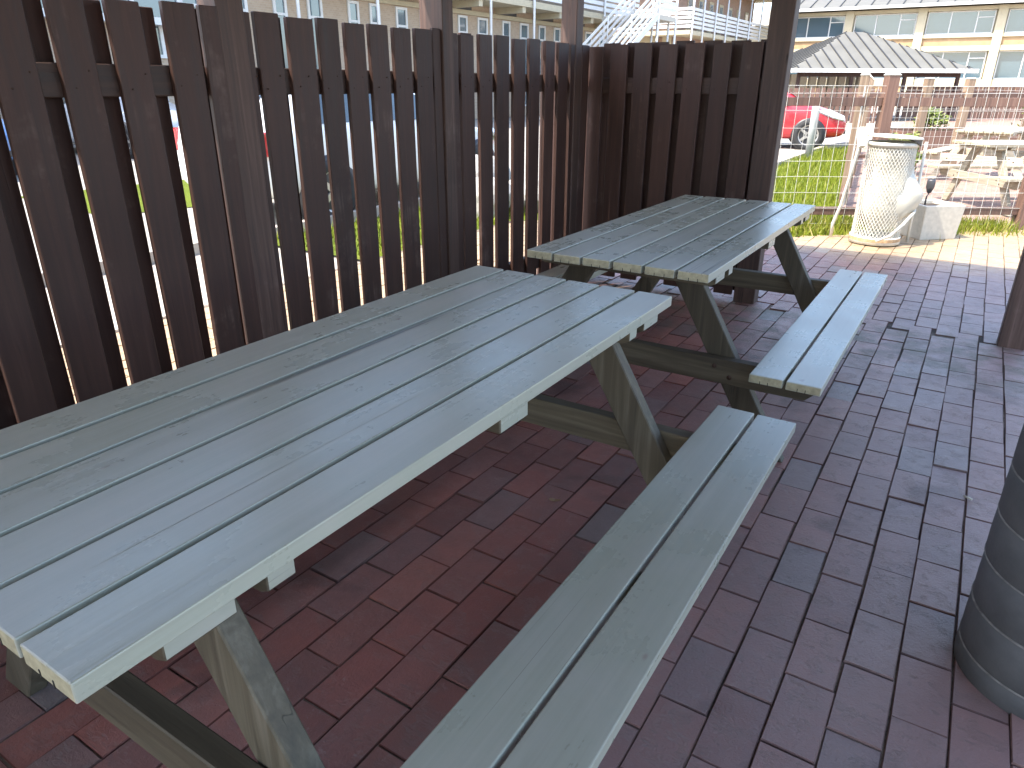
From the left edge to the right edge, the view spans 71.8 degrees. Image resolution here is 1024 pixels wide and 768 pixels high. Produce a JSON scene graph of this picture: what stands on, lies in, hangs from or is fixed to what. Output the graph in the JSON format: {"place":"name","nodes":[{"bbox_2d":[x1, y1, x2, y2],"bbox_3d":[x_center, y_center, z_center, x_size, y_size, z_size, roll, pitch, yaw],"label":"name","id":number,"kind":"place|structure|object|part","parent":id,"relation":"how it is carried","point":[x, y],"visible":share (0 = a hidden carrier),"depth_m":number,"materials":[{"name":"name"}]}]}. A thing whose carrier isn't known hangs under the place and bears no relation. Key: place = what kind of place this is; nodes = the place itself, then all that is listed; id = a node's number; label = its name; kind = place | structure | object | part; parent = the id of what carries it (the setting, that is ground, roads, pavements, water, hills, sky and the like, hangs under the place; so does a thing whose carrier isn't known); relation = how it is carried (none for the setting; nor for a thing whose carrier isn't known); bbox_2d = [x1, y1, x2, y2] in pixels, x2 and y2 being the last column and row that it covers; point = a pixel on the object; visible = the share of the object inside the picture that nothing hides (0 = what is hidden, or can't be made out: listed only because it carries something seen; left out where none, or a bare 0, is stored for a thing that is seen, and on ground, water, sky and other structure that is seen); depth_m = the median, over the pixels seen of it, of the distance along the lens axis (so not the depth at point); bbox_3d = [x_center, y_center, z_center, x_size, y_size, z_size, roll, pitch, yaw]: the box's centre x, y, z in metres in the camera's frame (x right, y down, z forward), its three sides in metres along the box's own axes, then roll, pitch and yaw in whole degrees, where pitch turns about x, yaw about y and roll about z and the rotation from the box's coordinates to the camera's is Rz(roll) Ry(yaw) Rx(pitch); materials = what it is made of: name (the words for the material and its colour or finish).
{"place":"outdoors","nodes":[
{"label":"outdoors","id":0,"kind":"place"},
{"bbox_2d":[22,180,191,212],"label":"verge","id":1,"kind":"structure","parent":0,"point":[187,194],"depth_m":8.95,"materials":[{"name":"green plant"}]},
{"bbox_2d":[16,118,873,269],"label":"road","id":2,"kind":"structure","parent":0,"point":[784,151],"depth_m":11.93,"materials":[{"name":"grey asphalt"}]},
{"bbox_2d":[1,118,16,174],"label":"parked car","id":3,"kind":"object","parent":2,"relation":"on","point":[9,146],"visible":0.15,"depth_m":10.43,"materials":[{"name":"blue paint"}]},
{"bbox_2d":[63,97,178,158],"bbox_3d":[-8.241,-5.456,14.413,4.042,1.519,2.000,8,24,19],"label":"parked car","id":4,"kind":"object","parent":2,"relation":"on","point":[172,106],"visible":0.02,"depth_m":13.65,"materials":[{"name":"silver metal"}]},
{"bbox_2d":[0,0,639,143],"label":"balcony building","id":5,"kind":"structure","parent":2,"relation":"on","point":[541,20],"depth_m":26.30,"materials":[{"name":"beige concrete"}]},
{"bbox_2d":[156,17,166,57],"bbox_3d":[-8.981,-8.914,17.317,0.070,1.680,0.800,14,27,29],"label":"window","id":6,"kind":"structure","parent":5,"relation":"in","point":[159,30],"depth_m":17.74,"materials":[{"name":"white paint"}]},
{"bbox_2d":[180,0,196,7],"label":"window","id":7,"kind":"structure","parent":5,"relation":"in","point":[194,2],"depth_m":18.16,"materials":[{"name":"white paint"}]},
{"bbox_2d":[242,0,248,12],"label":"window","id":8,"kind":"structure","parent":5,"relation":"in","point":[244,2],"depth_m":19.45,"materials":[{"name":"white glass"}]},
{"bbox_2d":[272,0,287,67],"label":"window","id":9,"kind":"structure","parent":5,"relation":"in","point":[279,7],"depth_m":20.52,"materials":[{"name":"white paint"}]},
{"bbox_2d":[306,0,322,68],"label":"window","id":10,"kind":"structure","parent":5,"relation":"in","point":[314,7],"depth_m":21.48,"materials":[{"name":"white paint"}]},
{"bbox_2d":[346,0,359,23],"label":"window","id":11,"kind":"structure","parent":5,"relation":"in","point":[353,14],"depth_m":22.69,"materials":[{"name":"white glass"}]},
{"bbox_2d":[368,3,380,24],"bbox_3d":[-4.567,-11.566,23.763,0.070,2.160,0.500,14,27,29],"label":"window","id":12,"kind":"structure","parent":5,"relation":"in","point":[372,7],"depth_m":23.39,"materials":[{"name":"white glass"}]},
{"bbox_2d":[395,6,407,28],"bbox_3d":[-3.846,-11.457,25.048,0.070,3.360,0.600,14,27,29],"label":"window","id":13,"kind":"structure","parent":5,"relation":"in","point":[401,17],"depth_m":24.52,"materials":[{"name":"white glass"}]},
{"bbox_2d":[457,15,467,32],"bbox_3d":[-1.918,-13.190,27.616,0.070,2.160,0.600,14,27,29],"label":"window","id":14,"kind":"structure","parent":5,"relation":"in","point":[462,20],"depth_m":27.32,"materials":[{"name":"glass"}]},
{"bbox_2d":[477,17,487,34],"bbox_3d":[-1.198,-13.081,28.902,0.070,3.360,0.700,14,27,29],"label":"window","id":15,"kind":"structure","parent":5,"relation":"in","point":[482,23],"depth_m":28.36,"materials":[{"name":"glass"}]},
{"bbox_2d":[502,21,509,73],"bbox_3d":[-0.259,-14.208,30.029,0.070,2.160,0.600,14,27,29],"label":"window","id":16,"kind":"structure","parent":5,"relation":"in","point":[505,24],"depth_m":29.78,"materials":[{"name":"white paint"}]},
{"bbox_2d":[500,14,516,16],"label":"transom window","id":17,"kind":"structure","parent":5,"relation":"in","point":[514,15],"depth_m":29.78,"materials":[{"name":"grey glass"}]},
{"bbox_2d":[519,23,528,105],"bbox_3d":[0.515,-14.131,31.393,0.070,3.360,0.700,14,27,29],"label":"window","id":18,"kind":"structure","parent":5,"relation":"in","point":[523,28],"depth_m":30.98,"materials":[{"name":"white paint"}]},
{"bbox_2d":[538,25,545,74],"bbox_3d":[1.346,-15.192,32.365,0.070,2.160,0.600,14,27,29],"label":"window","id":19,"kind":"structure","parent":5,"relation":"in","point":[541,29],"depth_m":32.14,"materials":[{"name":"white paint"}]},
{"bbox_2d":[553,27,560,41],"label":"window","id":20,"kind":"structure","parent":5,"relation":"in","point":[556,31],"depth_m":33.15,"materials":[{"name":"glass"}]},
{"bbox_2d":[584,32,591,46],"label":"window","id":21,"kind":"structure","parent":5,"relation":"in","point":[587,34],"depth_m":35.63,"materials":[{"name":"white paint"}]},
{"bbox_2d":[173,93,493,217],"bbox_3d":[-1.839,-2.995,8.672,2.000,1.519,4.292,14,27,29],"label":"parked car","id":22,"kind":"object","parent":2,"relation":"on","point":[180,152],"visible":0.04,"depth_m":7.37,"materials":[{"name":"white paint"}]},
{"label":"window","id":23,"kind":"part","parent":22,"relation":"part of","materials":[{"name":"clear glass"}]},
{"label":"window","id":24,"kind":"part","parent":22,"relation":"part of","materials":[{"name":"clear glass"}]},
{"bbox_2d":[41,141,848,286],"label":"kerb","id":25,"kind":"structure","parent":2,"relation":"on","point":[197,251],"depth_m":7.51,"materials":[{"name":"grey concrete"}]},
{"bbox_2d":[781,92,845,149],"bbox_3d":[5.750,-6.409,16.790,4.042,1.519,2.000,7,24,16],"label":"parked car","id":26,"kind":"object","parent":2,"relation":"on","point":[832,125],"visible":0.29,"depth_m":15.81,"materials":[{"name":"red paint"}]},
{"bbox_2d":[0,220,1023,767],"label":"brick paving","id":27,"kind":"structure","parent":0,"point":[520,530],"depth_m":2.08,"materials":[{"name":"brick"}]},
{"bbox_2d":[0,265,795,767],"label":"picnic table","id":28,"kind":"object","parent":27,"relation":"on","point":[166,515],"visible":1,"depth_m":1.24,"materials":[{"name":"paint"}]},
{"bbox_2d":[196,0,1023,349],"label":"wooden shelter","id":29,"kind":"object","parent":27,"relation":"on","point":[780,42],"visible":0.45,"depth_m":3.69,"materials":[{"name":"brown wood"}]},
{"bbox_2d":[0,0,589,429],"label":"board fence","id":30,"kind":"object","parent":29,"relation":"attached to","point":[86,78],"visible":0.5,"depth_m":2.59,"materials":[{"name":"brown wood"}]},
{"bbox_2d":[582,39,766,294],"bbox_3d":[1.004,-1.435,4.712,1.297,1.538,0.090,14,27,29],"label":"board fence","id":31,"kind":"object","parent":29,"relation":"attached to","point":[666,121],"visible":0.53,"depth_m":4.57,"materials":[{"name":"brown wood"}]},
{"bbox_2d":[527,195,887,462],"bbox_3d":[0.837,-0.400,3.397,1.541,0.733,1.794,14,27,29],"label":"picnic table","id":32,"kind":"object","parent":27,"relation":"on","point":[694,247],"visible":0.88,"depth_m":2.81,"materials":[{"name":"paint"}]},
{"bbox_2d":[829,127,927,245],"bbox_3d":[3.307,-1.748,6.249,0.631,0.983,0.546,0,23,0],"label":"litter bin","id":33,"kind":"object","parent":27,"relation":"on","point":[891,195],"visible":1,"depth_m":6.16,"materials":[{"name":"white metal"}]},
{"bbox_2d":[895,199,965,239],"bbox_3d":[3.938,-1.562,6.706,0.409,0.314,0.409,-4,23,-9],"label":"planter","id":34,"kind":"object","parent":27,"relation":"on","point":[935,219],"visible":0.74,"depth_m":6.54,"materials":[{"name":"white concrete"}]},
{"bbox_2d":[924,178,935,204],"bbox_3d":[3.889,-1.762,6.604,0.072,0.305,0.072,14,27,29],"label":"garden light","id":35,"kind":"object","parent":34,"relation":"in","point":[930,184],"visible":0.98,"depth_m":6.55,"materials":[{"name":"grey metal"}]},
{"bbox_2d":[954,424,1023,719],"bbox_3d":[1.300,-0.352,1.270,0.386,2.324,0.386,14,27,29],"label":"trash can","id":36,"kind":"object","parent":27,"relation":"on","point":[989,648],"depth_m":1.61,"materials":[{"name":"grey metal"}]},
{"bbox_2d":[45,106,1021,344],"bbox_3d":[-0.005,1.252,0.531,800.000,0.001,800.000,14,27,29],"label":"ground","id":37,"kind":"structure","parent":0,"point":[200,269],"depth_m":5.48,"materials":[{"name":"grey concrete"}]},
{"bbox_2d":[539,0,678,119],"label":"outdoor stair","id":38,"kind":"object","parent":37,"relation":"on","point":[628,20],"visible":0.34,"depth_m":31.68,"materials":[{"name":"grey metal"}]},
{"bbox_2d":[750,10,770,41],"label":"house","id":39,"kind":"structure","parent":37,"relation":"on","point":[765,18],"depth_m":62.84,"materials":[{"name":"beige concrete"}]},
{"bbox_2d":[789,88,880,122],"bbox_3d":[10.464,-10.346,26.247,6.940,1.223,0.071,1,23,1],"label":"slat fence","id":40,"kind":"object","parent":37,"relation":"on","point":[839,93],"visible":0.15,"depth_m":26.07,"materials":[{"name":"brown wood"}]},
{"bbox_2d":[788,31,978,120],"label":"pavilion","id":41,"kind":"structure","parent":37,"relation":"on","point":[848,57],"depth_m":28.66,"materials":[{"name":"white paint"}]},
{"bbox_2d":[276,143,1023,259],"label":"lawn","id":42,"kind":"structure","parent":0,"point":[357,249],"depth_m":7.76,"materials":[{"name":"green plant"}]},
{"bbox_2d":[476,177,510,217],"bbox_3d":[-0.336,-2.032,7.795,0.716,0.508,0.605,14,27,29],"label":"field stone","id":43,"kind":"object","parent":42,"relation":"on","point":[477,200],"visible":0.06,"depth_m":7.50,"materials":[{"name":"white stone"}]},
{"bbox_2d":[476,155,510,179],"bbox_3d":[-0.410,-2.349,8.364,0.774,0.735,0.881,14,27,29],"label":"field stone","id":44,"kind":"object","parent":42,"relation":"on","point":[493,168],"visible":0.01,"depth_m":7.99,"materials":[{"name":"white stone"}]},
{"bbox_2d":[509,176,538,209],"bbox_3d":[0.212,-2.134,8.110,0.536,0.504,0.572,-7,24,-17],"label":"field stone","id":45,"kind":"object","parent":42,"relation":"on","point":[524,189],"visible":0.06,"depth_m":7.89,"materials":[{"name":"white stone"}]},
{"bbox_2d":[805,106,819,158],"bbox_3d":[5.848,-4.893,13.764,0.150,1.000,0.150,14,27,29],"label":"bollard","id":46,"kind":"object","parent":42,"relation":"on","point":[811,132],"visible":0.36,"depth_m":13.71,"materials":[{"name":"white metal"}]},
{"bbox_2d":[613,0,771,43],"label":"balcony building","id":47,"kind":"structure","parent":0,"point":[702,21],"depth_m":47.25,"materials":[{"name":"white metal"}]},
{"bbox_2d":[685,0,692,29],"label":"door","id":48,"kind":"structure","parent":47,"relation":"in","point":[690,2],"depth_m":45.95,"materials":[{"name":"beige concrete"}]},
{"bbox_2d":[696,0,703,31],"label":"door","id":49,"kind":"structure","parent":47,"relation":"in","point":[701,2],"depth_m":47.55,"materials":[{"name":"beige concrete"}]},
{"bbox_2d":[706,2,713,33],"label":"door","id":50,"kind":"structure","parent":47,"relation":"in","point":[711,5],"depth_m":49.23,"materials":[{"name":"beige concrete"}]},
{"bbox_2d":[716,5,723,34],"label":"door","id":51,"kind":"structure","parent":47,"relation":"in","point":[721,7],"depth_m":50.96,"materials":[{"name":"beige concrete"}]},
{"bbox_2d":[726,7,732,36],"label":"door","id":52,"kind":"structure","parent":47,"relation":"in","point":[730,9],"depth_m":52.72,"materials":[{"name":"beige concrete"}]},
{"bbox_2d":[734,10,740,38],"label":"door","id":53,"kind":"structure","parent":47,"relation":"in","point":[737,10],"depth_m":54.40,"materials":[{"name":"beige concrete"}]},
{"bbox_2d":[742,12,748,39],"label":"door","id":54,"kind":"structure","parent":47,"relation":"in","point":[746,14],"depth_m":56.07,"materials":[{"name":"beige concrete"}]},
{"bbox_2d":[753,2,771,18],"label":"sky","id":55,"kind":"structure","parent":0,"point":[758,6],"materials":[{"name":"white"}]},
{"bbox_2d":[790,0,1023,97],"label":"school building","id":56,"kind":"structure","parent":0,"point":[985,38],"depth_m":48.73,"materials":[{"name":"beige paint"}]},
{"bbox_2d":[796,16,845,37],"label":"window","id":57,"kind":"structure","parent":56,"relation":"in","point":[828,26],"depth_m":52.54,"materials":[{"name":"glass"}]},
{"bbox_2d":[853,13,917,35],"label":"window","id":58,"kind":"structure","parent":56,"relation":"in","point":[900,24],"depth_m":50.32,"materials":[{"name":"glass"}]},
{"bbox_2d":[915,51,986,78],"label":"window","id":59,"kind":"structure","parent":56,"relation":"in","point":[974,59],"depth_m":48.64,"materials":[{"name":"grey glass"}]},
{"bbox_2d":[924,10,996,34],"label":"window","id":60,"kind":"structure","parent":56,"relation":"in","point":[974,21],"depth_m":48.10,"materials":[{"name":"glass"}]},
{"bbox_2d":[993,51,1023,78],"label":"window","id":61,"kind":"structure","parent":56,"relation":"in","point":[1010,64],"depth_m":47.46,"materials":[{"name":"grey glass"}]},
{"bbox_2d":[1004,8,1023,32],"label":"window","id":62,"kind":"structure","parent":56,"relation":"in","point":[1015,21],"depth_m":46.57,"materials":[{"name":"white glass"}]},
{"bbox_2d":[842,112,1023,224],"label":"courtyard","id":63,"kind":"structure","parent":0,"point":[968,197],"depth_m":10.22,"materials":[{"name":"brick"}]},
{"bbox_2d":[838,73,874,206],"bbox_3d":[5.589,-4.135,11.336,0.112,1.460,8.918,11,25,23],"label":"post","id":64,"kind":"object","parent":63,"relation":"on","point":[867,80],"visible":0.56,"depth_m":8.34,"materials":[{"name":"white metal"}]},
{"bbox_2d":[772,73,1023,229],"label":"wire fence","id":65,"kind":"object","parent":63,"relation":"on","point":[887,101],"visible":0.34,"depth_m":6.65,"materials":[{"name":"white metal"}]},
{"bbox_2d":[888,129,922,170],"bbox_3d":[6.259,-3.792,11.547,0.845,0.695,0.777,0,23,-1],"label":"shrub","id":66,"kind":"object","parent":63,"relation":"on","point":[917,134],"visible":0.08,"depth_m":11.36,"materials":[{"name":"green plant"}]},
{"bbox_2d":[846,77,1023,166],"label":"fence","id":67,"kind":"object","parent":63,"relation":"on","point":[921,117],"visible":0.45,"depth_m":12.17,"materials":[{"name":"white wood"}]},
{"bbox_2d":[889,128,1017,151],"bbox_3d":[11.142,-5.476,15.878,5.320,0.420,1.260,1,23,2],"label":"raised bed","id":68,"kind":"object","parent":63,"relation":"on","point":[926,137],"visible":0.24,"depth_m":15.35,"materials":[{"name":"brown wood"}]},
{"bbox_2d":[912,107,951,130],"bbox_3d":[9.266,-5.834,15.611,0.783,0.565,1.006,14,27,29],"label":"shrub","id":69,"kind":"object","parent":68,"relation":"on","point":[931,120],"visible":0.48,"depth_m":15.45,"materials":[{"name":"green plant"}]},
{"bbox_2d":[901,87,1023,118],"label":"slat fence","id":70,"kind":"object","parent":63,"relation":"on","point":[977,111],"visible":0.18,"depth_m":29.97,"materials":[{"name":"brown wood"}]},
{"bbox_2d":[921,126,1023,177],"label":"picnic table","id":71,"kind":"object","parent":63,"relation":"on","point":[959,150],"visible":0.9,"depth_m":10.60,"materials":[{"name":"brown wood"}]},
{"bbox_2d":[927,140,1023,215],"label":"picnic table","id":72,"kind":"object","parent":63,"relation":"on","point":[1002,183],"visible":0.9,"depth_m":8.23,"materials":[{"name":"brown wood"}]}
]}

